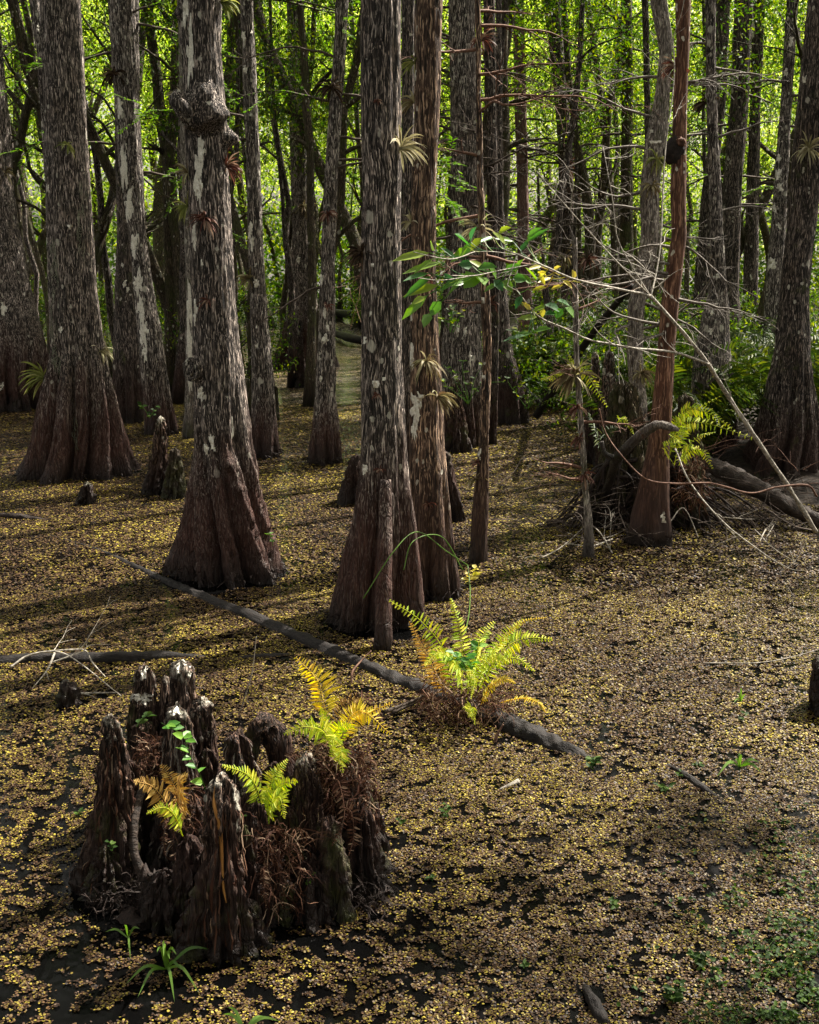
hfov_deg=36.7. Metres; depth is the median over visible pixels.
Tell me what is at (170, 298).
swamp tree
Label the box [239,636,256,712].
bare stalk
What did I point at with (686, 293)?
fern
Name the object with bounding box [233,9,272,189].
swamp tree
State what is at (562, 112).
cypress tree
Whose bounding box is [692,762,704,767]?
plant
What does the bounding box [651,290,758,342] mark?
shrub
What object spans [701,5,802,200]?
swamp tree
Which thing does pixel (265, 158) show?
swamp tree
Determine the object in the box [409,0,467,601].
cypress tree
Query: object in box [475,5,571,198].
swamp tree
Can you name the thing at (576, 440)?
air plant
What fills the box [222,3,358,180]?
swamp tree
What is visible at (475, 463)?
air plant
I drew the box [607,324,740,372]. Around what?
fern
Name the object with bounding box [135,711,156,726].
plant
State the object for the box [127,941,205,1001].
grass tuft
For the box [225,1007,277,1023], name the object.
grass tuft
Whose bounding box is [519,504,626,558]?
bare twigs
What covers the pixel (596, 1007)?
floating wood
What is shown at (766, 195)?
swamp tree
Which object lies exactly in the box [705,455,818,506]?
brush pile
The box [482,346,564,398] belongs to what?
fern
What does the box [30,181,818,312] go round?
distant undergrowth
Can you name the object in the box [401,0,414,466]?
cypress tree
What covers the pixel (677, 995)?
plant
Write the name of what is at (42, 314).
shrub
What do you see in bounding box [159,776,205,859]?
root fibres
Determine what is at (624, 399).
rotten stump
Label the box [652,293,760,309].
fern
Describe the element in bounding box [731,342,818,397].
fern
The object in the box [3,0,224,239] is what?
swamp tree
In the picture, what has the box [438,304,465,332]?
plant
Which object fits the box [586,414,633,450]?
fern
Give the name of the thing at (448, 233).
swamp tree
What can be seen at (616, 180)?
swamp tree
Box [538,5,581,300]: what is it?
cypress tree
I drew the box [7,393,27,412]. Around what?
cypress knee
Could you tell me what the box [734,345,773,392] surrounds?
fern
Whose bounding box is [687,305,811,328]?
fern
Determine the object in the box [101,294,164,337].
shrub
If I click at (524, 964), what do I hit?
plant
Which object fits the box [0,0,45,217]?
swamp tree
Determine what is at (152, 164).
swamp tree
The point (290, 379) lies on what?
swamp tree
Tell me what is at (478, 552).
cypress tree
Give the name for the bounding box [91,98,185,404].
swamp tree
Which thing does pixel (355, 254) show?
air plant
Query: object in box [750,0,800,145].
swamp tree
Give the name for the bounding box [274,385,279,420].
cypress knee
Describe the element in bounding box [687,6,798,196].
swamp tree
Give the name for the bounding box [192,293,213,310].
air plant
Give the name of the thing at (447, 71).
swamp tree
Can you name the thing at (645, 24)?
cypress tree
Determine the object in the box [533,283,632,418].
leaning limb
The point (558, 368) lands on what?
fern
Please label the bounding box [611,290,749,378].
shrub
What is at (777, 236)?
cypress tree
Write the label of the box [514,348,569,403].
fern
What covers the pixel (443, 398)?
air plant
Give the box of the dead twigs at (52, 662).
[10,597,120,697]
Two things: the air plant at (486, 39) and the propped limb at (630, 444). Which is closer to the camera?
the air plant at (486, 39)
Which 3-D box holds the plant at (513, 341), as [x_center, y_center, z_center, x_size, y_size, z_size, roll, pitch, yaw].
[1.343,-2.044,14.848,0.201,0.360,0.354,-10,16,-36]
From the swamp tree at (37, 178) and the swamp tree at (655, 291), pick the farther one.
the swamp tree at (655, 291)
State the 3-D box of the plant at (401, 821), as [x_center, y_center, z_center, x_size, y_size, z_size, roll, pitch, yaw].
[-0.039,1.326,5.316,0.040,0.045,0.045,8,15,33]
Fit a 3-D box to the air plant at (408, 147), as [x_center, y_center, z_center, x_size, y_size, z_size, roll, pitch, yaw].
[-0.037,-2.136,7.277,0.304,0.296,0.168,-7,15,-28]
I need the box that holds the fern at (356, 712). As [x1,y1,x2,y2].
[279,686,392,855]
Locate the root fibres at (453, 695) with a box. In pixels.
[403,667,526,733]
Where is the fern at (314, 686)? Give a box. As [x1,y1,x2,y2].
[294,656,343,718]
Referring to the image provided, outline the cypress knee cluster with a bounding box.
[68,659,398,968]
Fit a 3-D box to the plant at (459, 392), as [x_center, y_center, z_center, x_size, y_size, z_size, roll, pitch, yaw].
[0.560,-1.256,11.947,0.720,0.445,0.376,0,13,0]
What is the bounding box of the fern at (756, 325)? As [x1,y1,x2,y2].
[730,318,817,335]
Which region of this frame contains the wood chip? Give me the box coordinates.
[500,779,519,789]
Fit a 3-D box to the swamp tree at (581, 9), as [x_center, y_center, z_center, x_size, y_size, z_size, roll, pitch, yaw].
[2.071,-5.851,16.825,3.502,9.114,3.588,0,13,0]
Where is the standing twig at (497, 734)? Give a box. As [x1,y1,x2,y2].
[493,724,503,741]
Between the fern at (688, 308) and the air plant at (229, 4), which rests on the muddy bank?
the fern at (688, 308)
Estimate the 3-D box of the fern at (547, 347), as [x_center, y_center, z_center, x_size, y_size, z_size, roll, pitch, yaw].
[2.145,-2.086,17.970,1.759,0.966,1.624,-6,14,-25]
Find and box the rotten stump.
[536,380,776,533]
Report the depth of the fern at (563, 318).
20.48 m
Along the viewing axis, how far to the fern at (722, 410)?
12.66 m
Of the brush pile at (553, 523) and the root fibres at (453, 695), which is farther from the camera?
the brush pile at (553, 523)
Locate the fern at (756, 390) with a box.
[731,375,818,402]
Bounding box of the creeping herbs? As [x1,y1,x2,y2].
[598,802,818,1023]
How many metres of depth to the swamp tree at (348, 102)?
17.44 m
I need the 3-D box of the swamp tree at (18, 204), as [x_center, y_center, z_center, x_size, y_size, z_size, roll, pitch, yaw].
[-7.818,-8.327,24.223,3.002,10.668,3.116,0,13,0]
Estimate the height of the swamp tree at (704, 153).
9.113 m
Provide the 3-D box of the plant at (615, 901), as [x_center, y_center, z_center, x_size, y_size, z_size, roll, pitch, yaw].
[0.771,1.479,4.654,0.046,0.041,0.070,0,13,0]
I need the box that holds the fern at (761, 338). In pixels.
[730,328,818,363]
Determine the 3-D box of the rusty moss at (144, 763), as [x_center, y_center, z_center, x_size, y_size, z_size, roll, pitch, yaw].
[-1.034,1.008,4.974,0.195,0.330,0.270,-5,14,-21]
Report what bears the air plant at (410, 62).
attached to the cypress tree at (429, 484)
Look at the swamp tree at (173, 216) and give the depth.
18.43 m
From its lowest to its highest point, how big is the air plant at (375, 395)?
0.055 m
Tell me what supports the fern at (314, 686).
on the cypress knee cluster
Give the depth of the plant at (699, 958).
4.28 m
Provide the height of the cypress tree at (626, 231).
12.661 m
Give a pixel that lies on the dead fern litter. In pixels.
(322, 760)
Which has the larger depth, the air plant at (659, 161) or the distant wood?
the distant wood
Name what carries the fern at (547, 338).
on the water
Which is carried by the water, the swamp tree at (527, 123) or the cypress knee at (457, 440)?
the cypress knee at (457, 440)
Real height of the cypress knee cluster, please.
0.924 m
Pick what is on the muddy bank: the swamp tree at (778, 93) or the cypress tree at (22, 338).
the swamp tree at (778, 93)
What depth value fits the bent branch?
4.71 m
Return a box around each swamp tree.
[0,0,40,319]
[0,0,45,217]
[0,0,88,258]
[0,0,105,353]
[0,0,113,285]
[0,0,169,157]
[0,1,87,106]
[0,4,158,327]
[0,27,40,197]
[1,0,179,238]
[1,14,43,170]
[2,0,156,221]
[2,0,281,313]
[3,0,112,380]
[3,0,152,218]
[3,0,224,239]
[3,20,110,310]
[3,32,31,172]
[3,45,39,143]
[4,5,169,314]
[6,64,89,181]
[20,2,160,276]
[22,0,221,317]
[24,15,177,329]
[28,12,170,192]
[81,0,256,391]
[81,0,281,362]
[81,13,167,232]
[82,1,281,197]
[85,0,149,162]
[85,81,113,345]
[87,3,288,118]
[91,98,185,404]
[92,18,278,404]
[95,0,327,257]
[104,1,360,328]
[111,16,286,204]
[139,1,345,335]
[143,5,321,315]
[153,0,451,364]
[158,9,245,372]
[221,0,356,333]
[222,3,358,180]
[223,0,446,289]
[223,1,360,366]
[224,0,354,262]
[224,0,361,293]
[230,0,296,387]
[230,48,290,220]
[233,0,272,398]
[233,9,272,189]
[239,4,327,303]
[245,0,360,303]
[255,8,343,308]
[257,0,591,224]
[272,5,449,327]
[276,47,359,305]
[278,2,315,406]
[303,0,588,203]
[308,0,562,365]
[310,0,536,216]
[311,0,611,233]
[312,0,362,213]
[312,9,449,180]
[349,47,529,235]
[359,15,550,256]
[401,0,649,316]
[401,46,557,290]
[441,0,563,155]
[441,0,640,329]
[441,42,549,296]
[441,79,449,323]
[442,0,554,213]
[442,0,649,407]
[442,9,641,306]
[444,0,547,259]
[449,0,549,135]
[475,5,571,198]
[481,0,611,296]
[482,0,671,308]
[495,0,702,302]
[502,0,561,258]
[509,0,698,212]
[510,0,671,323]
[512,0,698,222]
[512,0,732,257]
[513,0,696,330]
[526,1,650,270]
[532,2,729,277]
[539,1,772,314]
[550,0,672,292]
[567,0,806,257]
[584,0,806,175]
[601,0,806,174]
[603,0,784,303]
[606,25,777,296]
[637,0,806,207]
[643,0,807,368]
[652,0,806,176]
[666,40,797,227]
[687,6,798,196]
[692,11,796,265]
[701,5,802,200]
[706,18,805,294]
[746,5,811,295]
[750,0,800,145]
[761,21,803,125]
[763,0,818,341]
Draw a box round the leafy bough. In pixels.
[393,0,818,596]
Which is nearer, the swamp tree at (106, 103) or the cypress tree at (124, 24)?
the cypress tree at (124, 24)
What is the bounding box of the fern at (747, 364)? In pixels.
[675,337,813,413]
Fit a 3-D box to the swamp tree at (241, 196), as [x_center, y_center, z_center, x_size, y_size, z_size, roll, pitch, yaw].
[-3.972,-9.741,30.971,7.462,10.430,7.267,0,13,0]
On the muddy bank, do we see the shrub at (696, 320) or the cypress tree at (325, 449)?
the shrub at (696, 320)
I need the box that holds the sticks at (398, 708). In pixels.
[385,691,434,713]
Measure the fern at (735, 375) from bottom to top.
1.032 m
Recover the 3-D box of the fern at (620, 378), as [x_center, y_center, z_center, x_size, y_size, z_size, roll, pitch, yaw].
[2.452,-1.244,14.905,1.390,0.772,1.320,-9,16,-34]
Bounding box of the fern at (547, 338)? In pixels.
[512,322,619,390]
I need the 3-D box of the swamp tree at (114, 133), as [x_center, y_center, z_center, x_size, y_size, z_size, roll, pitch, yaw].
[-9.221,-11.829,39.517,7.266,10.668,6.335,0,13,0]
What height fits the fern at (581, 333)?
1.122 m
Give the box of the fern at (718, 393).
[627,369,765,437]
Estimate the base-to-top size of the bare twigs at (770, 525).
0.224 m
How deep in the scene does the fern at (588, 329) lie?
19.93 m
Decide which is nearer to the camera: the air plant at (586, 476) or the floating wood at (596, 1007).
the floating wood at (596, 1007)
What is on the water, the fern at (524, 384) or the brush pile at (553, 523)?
the fern at (524, 384)
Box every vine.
[162,720,205,789]
[363,531,466,598]
[403,534,462,569]
[465,565,470,630]
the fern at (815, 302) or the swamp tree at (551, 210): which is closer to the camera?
the fern at (815, 302)
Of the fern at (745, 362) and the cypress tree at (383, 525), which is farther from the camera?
the fern at (745, 362)
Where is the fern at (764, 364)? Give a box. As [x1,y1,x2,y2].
[695,336,818,401]
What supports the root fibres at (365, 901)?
attached to the cypress knee cluster
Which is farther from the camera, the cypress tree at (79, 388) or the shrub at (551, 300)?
the shrub at (551, 300)
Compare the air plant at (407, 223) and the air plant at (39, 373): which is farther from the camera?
the air plant at (39, 373)
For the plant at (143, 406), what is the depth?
12.26 m
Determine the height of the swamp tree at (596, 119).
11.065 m
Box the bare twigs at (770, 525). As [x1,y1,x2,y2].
[671,507,773,540]
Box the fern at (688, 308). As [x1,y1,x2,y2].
[615,304,755,333]
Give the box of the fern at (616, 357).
[532,333,692,385]
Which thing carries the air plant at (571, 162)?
attached to the cypress tree at (562, 112)
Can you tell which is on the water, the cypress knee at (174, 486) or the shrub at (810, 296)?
the cypress knee at (174, 486)
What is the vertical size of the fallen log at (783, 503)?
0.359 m
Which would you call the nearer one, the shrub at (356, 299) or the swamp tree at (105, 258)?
the swamp tree at (105, 258)
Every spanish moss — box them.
[49,236,60,373]
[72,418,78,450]
[76,182,89,258]
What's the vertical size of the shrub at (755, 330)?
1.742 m
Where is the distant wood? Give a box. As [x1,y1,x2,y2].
[0,1,818,262]
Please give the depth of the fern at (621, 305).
20.34 m
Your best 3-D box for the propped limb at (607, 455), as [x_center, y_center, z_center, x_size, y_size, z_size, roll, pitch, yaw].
[1.560,-0.467,9.638,0.167,0.177,0.060,0,13,0]
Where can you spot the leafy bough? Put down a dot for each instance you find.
(463, 280)
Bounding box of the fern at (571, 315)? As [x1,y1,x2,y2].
[511,302,625,335]
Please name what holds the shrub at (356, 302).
on the water
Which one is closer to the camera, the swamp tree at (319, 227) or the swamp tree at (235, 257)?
the swamp tree at (235, 257)
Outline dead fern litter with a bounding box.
[291,718,389,836]
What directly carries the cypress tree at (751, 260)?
on the muddy bank
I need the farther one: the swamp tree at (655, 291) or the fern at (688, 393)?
the swamp tree at (655, 291)
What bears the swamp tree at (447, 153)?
on the muddy bank
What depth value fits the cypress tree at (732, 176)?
17.25 m
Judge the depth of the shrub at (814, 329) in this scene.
16.17 m
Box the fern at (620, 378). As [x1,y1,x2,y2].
[556,377,647,405]
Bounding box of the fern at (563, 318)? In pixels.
[512,309,611,337]
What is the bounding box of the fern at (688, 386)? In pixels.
[645,375,738,395]
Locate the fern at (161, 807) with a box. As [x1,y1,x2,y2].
[134,765,189,853]
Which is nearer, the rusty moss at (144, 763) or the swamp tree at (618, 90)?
the rusty moss at (144, 763)
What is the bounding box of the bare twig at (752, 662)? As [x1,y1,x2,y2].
[703,649,818,663]
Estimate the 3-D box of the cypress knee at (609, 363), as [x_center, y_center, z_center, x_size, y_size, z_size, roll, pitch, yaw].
[2.131,-1.045,13.200,0.347,1.384,0.279,0,13,0]
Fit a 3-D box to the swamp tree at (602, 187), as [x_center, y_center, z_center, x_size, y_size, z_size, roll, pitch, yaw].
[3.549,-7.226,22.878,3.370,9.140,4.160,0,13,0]
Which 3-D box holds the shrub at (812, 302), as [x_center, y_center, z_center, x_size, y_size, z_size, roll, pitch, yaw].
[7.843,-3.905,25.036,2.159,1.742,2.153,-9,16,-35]
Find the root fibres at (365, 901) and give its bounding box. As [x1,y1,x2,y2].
[73,858,410,924]
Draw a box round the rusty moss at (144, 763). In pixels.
[131,728,163,789]
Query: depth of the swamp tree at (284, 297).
21.92 m
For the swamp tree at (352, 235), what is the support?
on the water
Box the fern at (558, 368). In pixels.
[516,357,590,401]
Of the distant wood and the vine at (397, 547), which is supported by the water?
the distant wood
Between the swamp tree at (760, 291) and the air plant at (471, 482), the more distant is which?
the swamp tree at (760, 291)
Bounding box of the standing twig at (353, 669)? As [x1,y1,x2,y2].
[350,651,370,683]
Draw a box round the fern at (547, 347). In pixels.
[514,338,610,392]
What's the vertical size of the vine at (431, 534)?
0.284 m
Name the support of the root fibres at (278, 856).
attached to the cypress knee cluster
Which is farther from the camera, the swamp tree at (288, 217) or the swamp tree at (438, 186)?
the swamp tree at (438, 186)
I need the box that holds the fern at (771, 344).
[683,334,773,372]
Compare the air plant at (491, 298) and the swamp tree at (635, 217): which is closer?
the air plant at (491, 298)
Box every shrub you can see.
[29,274,46,340]
[30,272,107,340]
[97,273,163,350]
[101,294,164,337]
[153,283,239,342]
[162,293,301,385]
[238,277,274,357]
[338,272,360,322]
[344,280,360,322]
[440,287,608,388]
[498,306,656,439]
[542,276,618,319]
[590,296,733,385]
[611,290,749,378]
[619,306,772,379]
[623,296,770,409]
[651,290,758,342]
[652,288,760,347]
[740,313,818,357]
[760,286,818,319]
[809,285,818,319]
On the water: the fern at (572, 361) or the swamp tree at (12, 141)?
the swamp tree at (12, 141)
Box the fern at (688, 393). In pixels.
[646,380,777,451]
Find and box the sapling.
[506,237,662,558]
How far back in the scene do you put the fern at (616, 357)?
15.96 m
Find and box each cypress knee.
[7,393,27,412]
[55,679,81,709]
[75,481,97,505]
[141,415,167,496]
[160,447,185,499]
[245,377,251,418]
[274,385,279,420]
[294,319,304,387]
[335,454,359,505]
[445,375,473,453]
[445,451,465,521]
[580,352,600,464]
[593,349,614,466]
[595,372,613,470]
[808,656,818,717]
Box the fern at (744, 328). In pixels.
[730,311,818,341]
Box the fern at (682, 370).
[599,346,762,399]
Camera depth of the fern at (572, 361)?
10.14 m
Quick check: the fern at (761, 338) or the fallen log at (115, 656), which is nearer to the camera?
the fallen log at (115, 656)
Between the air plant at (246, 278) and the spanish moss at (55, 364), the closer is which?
the spanish moss at (55, 364)
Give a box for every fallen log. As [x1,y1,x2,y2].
[0,650,204,663]
[49,534,594,757]
[335,309,354,318]
[335,330,360,343]
[704,455,818,528]
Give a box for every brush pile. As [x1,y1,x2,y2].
[465,441,688,550]
[597,476,818,546]
[704,427,818,495]
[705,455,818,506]
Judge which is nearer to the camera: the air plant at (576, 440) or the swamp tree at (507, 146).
the air plant at (576, 440)
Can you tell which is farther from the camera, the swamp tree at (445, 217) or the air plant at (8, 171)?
the swamp tree at (445, 217)
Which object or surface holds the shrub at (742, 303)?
on the muddy bank
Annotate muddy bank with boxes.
[481,290,818,506]
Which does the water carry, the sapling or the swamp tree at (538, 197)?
the sapling
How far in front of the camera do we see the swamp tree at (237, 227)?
17.64 m
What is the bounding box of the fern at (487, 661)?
[389,598,551,726]
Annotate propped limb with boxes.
[599,441,613,460]
[600,420,678,500]
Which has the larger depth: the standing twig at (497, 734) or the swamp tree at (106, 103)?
the swamp tree at (106, 103)
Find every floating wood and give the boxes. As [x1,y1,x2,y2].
[0,513,44,519]
[582,984,609,1023]
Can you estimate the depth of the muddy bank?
12.84 m
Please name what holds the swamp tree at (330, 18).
on the water
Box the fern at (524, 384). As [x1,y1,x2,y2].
[481,332,572,392]
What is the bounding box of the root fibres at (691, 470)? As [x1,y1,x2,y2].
[670,452,715,519]
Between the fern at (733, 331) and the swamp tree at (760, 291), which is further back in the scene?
the swamp tree at (760, 291)
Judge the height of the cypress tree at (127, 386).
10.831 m
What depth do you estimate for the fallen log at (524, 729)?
7.19 m
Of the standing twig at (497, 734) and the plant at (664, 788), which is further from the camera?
the standing twig at (497, 734)
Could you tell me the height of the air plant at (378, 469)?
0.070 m
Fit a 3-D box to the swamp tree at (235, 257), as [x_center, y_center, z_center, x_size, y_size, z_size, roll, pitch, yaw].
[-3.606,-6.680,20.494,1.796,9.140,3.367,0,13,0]
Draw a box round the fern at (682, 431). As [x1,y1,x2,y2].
[662,396,751,466]
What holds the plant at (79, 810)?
on the water
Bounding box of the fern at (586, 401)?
[527,385,682,422]
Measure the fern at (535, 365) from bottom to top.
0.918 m
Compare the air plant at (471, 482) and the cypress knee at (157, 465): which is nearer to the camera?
the air plant at (471, 482)
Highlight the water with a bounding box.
[0,235,818,1023]
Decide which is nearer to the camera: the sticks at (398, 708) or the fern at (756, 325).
the sticks at (398, 708)
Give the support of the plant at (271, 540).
on the cypress tree at (225, 526)
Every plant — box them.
[0,166,15,185]
[18,361,45,398]
[54,141,74,157]
[74,807,86,815]
[90,345,113,366]
[99,61,125,89]
[105,839,117,850]
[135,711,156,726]
[137,401,159,417]
[171,190,188,222]
[173,158,188,184]
[186,211,217,238]
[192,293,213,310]
[220,0,239,20]
[223,149,243,187]
[236,267,254,288]
[265,532,274,544]
[295,200,317,218]
[312,75,342,105]
[319,210,337,223]
[324,302,334,311]
[342,242,373,278]
[371,392,381,399]
[373,465,385,472]
[391,125,428,170]
[395,816,405,824]
[401,55,416,76]
[401,89,415,116]
[401,210,417,230]
[409,351,446,384]
[414,271,432,290]
[423,390,458,417]
[423,501,435,511]
[424,873,436,880]
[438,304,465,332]
[439,802,451,818]
[441,359,505,403]
[446,640,487,674]
[456,214,494,248]
[461,565,479,583]
[465,473,488,488]
[469,458,481,468]
[470,22,496,54]
[490,295,497,312]
[504,369,553,408]
[506,326,532,355]
[519,959,529,967]
[547,357,601,401]
[550,244,571,273]
[554,187,581,213]
[556,158,574,180]
[567,403,588,418]
[570,432,583,449]
[572,254,601,273]
[574,468,594,489]
[585,755,601,768]
[608,896,619,908]
[629,360,654,389]
[638,180,661,199]
[641,148,669,176]
[653,782,675,793]
[659,55,691,83]
[662,979,685,1003]
[686,948,711,970]
[689,90,721,121]
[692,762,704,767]
[738,710,748,721]
[790,131,818,165]
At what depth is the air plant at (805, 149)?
11.63 m
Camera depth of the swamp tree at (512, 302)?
30.97 m
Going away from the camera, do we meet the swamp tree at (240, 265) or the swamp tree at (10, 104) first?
the swamp tree at (10, 104)
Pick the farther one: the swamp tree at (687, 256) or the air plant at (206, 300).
the swamp tree at (687, 256)
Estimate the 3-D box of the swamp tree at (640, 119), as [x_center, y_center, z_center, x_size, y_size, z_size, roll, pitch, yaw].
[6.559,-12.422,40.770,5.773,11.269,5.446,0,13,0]
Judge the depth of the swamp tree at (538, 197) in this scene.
31.76 m
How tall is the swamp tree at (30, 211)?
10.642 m
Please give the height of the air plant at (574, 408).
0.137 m
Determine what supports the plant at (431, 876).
on the water
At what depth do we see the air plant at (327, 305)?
13.07 m
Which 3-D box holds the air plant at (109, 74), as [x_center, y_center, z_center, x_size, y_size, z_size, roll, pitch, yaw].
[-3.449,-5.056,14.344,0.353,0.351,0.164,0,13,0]
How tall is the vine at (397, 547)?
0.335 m
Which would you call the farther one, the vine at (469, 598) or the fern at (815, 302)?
the fern at (815, 302)
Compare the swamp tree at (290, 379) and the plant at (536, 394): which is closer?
the plant at (536, 394)
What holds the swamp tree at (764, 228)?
on the muddy bank
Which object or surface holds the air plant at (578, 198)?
attached to the cypress tree at (562, 112)
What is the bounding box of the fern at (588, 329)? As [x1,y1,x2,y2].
[521,319,610,337]
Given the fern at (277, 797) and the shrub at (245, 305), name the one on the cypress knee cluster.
the fern at (277, 797)
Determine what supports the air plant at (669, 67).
attached to the cypress tree at (651, 509)
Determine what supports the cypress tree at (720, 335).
on the muddy bank
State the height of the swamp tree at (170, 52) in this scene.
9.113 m
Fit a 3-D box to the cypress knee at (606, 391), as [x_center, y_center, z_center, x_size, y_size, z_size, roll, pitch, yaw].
[1.987,-0.744,12.142,0.352,1.268,0.335,0,13,0]
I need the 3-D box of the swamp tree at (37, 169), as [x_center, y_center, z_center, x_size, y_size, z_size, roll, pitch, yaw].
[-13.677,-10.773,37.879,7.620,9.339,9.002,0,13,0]
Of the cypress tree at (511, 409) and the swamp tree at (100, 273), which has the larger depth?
the swamp tree at (100, 273)
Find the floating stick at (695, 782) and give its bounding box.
[665,764,720,799]
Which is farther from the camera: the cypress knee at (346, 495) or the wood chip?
the cypress knee at (346, 495)
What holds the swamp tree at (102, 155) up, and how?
on the water
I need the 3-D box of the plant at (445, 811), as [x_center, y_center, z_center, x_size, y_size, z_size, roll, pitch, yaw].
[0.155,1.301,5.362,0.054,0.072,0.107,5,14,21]
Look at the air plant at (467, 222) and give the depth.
8.94 m
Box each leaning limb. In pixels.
[523,385,540,403]
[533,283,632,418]
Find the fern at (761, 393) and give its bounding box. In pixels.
[732,372,818,405]
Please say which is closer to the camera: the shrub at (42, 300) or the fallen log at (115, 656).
the fallen log at (115, 656)
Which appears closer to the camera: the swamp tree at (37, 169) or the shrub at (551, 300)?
the shrub at (551, 300)
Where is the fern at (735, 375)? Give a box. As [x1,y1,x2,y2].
[678,343,818,427]
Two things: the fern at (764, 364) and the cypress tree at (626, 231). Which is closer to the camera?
the fern at (764, 364)
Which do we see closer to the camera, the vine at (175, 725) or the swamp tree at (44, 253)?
the vine at (175, 725)
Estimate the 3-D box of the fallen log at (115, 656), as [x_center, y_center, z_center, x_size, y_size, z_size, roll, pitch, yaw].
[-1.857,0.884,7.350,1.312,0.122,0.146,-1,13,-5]
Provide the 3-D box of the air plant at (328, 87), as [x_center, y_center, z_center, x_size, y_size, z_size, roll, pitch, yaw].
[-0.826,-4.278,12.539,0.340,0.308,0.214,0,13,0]
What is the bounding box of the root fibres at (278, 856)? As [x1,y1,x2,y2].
[243,807,331,926]
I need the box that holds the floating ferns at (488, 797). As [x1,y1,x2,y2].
[0,403,818,1023]
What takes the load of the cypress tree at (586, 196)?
on the muddy bank
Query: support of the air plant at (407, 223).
attached to the cypress tree at (429, 484)
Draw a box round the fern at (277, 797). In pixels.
[222,758,297,907]
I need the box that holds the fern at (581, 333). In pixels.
[534,315,650,376]
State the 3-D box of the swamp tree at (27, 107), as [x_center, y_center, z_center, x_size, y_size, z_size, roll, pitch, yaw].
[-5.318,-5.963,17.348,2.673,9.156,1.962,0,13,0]
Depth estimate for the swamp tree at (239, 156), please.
32.70 m
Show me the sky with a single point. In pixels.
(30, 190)
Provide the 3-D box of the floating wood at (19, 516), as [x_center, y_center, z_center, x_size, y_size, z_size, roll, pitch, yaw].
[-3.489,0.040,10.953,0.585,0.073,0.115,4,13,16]
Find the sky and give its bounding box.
[1,0,818,234]
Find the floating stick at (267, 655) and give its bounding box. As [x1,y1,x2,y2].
[218,653,296,659]
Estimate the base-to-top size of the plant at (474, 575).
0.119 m
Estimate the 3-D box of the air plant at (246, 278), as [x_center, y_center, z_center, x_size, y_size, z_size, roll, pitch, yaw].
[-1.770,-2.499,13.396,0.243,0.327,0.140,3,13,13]
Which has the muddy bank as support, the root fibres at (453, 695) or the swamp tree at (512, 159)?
the swamp tree at (512, 159)
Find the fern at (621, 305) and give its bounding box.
[537,294,628,336]
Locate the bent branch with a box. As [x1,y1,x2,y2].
[129,787,144,878]
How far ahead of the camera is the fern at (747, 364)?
14.46 m
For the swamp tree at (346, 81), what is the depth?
31.24 m
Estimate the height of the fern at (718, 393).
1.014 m
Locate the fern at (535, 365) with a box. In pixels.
[513,339,572,400]
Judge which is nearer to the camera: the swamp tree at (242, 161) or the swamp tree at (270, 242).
the swamp tree at (242, 161)
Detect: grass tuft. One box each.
[106,925,139,952]
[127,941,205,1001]
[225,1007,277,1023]
[718,753,761,774]
[734,689,744,701]
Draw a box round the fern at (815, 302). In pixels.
[740,295,818,315]
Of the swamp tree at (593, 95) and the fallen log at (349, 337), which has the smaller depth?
the fallen log at (349, 337)
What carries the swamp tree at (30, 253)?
on the water
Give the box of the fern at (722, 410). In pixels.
[647,379,787,455]
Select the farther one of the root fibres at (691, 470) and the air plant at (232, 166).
the root fibres at (691, 470)
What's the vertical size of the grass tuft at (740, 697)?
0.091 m
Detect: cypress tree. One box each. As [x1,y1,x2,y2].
[0,0,266,435]
[0,31,48,412]
[14,0,140,484]
[29,0,45,174]
[105,0,442,459]
[112,103,143,423]
[160,0,287,588]
[177,0,193,438]
[221,3,359,370]
[223,0,476,465]
[319,0,432,651]
[332,0,660,563]
[342,0,596,447]
[350,2,640,336]
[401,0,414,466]
[401,0,546,444]
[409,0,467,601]
[442,0,670,320]
[444,0,560,424]
[508,0,785,423]
[510,0,640,331]
[538,0,728,330]
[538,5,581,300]
[544,0,777,546]
[584,0,619,311]
[608,0,773,321]
[619,0,818,339]
[623,0,792,454]
[628,0,774,317]
[629,0,816,343]
[642,0,651,324]
[743,0,818,481]
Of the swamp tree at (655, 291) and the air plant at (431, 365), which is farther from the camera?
the swamp tree at (655, 291)
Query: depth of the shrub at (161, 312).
22.96 m
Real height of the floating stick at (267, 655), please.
0.048 m
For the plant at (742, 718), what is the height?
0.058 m
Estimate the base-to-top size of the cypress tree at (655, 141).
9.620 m
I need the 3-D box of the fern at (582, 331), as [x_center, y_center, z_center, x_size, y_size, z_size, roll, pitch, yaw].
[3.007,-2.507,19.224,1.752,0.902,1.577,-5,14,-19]
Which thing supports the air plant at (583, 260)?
attached to the cypress tree at (586, 196)
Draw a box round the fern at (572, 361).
[541,355,606,406]
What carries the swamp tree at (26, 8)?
on the water
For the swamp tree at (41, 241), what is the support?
on the water
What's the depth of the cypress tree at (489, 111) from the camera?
14.04 m
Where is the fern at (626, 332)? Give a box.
[599,320,697,367]
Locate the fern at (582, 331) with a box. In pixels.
[555,323,622,338]
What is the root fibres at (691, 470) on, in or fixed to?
attached to the rotten stump
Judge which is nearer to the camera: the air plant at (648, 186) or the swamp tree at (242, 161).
the air plant at (648, 186)
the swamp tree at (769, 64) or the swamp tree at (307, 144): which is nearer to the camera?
the swamp tree at (307, 144)
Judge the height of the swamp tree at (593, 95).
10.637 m
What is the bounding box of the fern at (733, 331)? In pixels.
[683,317,762,351]
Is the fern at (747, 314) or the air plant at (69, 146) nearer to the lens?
the air plant at (69, 146)
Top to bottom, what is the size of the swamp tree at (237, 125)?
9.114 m
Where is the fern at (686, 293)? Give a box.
[680,289,691,305]
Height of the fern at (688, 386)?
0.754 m
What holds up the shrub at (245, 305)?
on the water

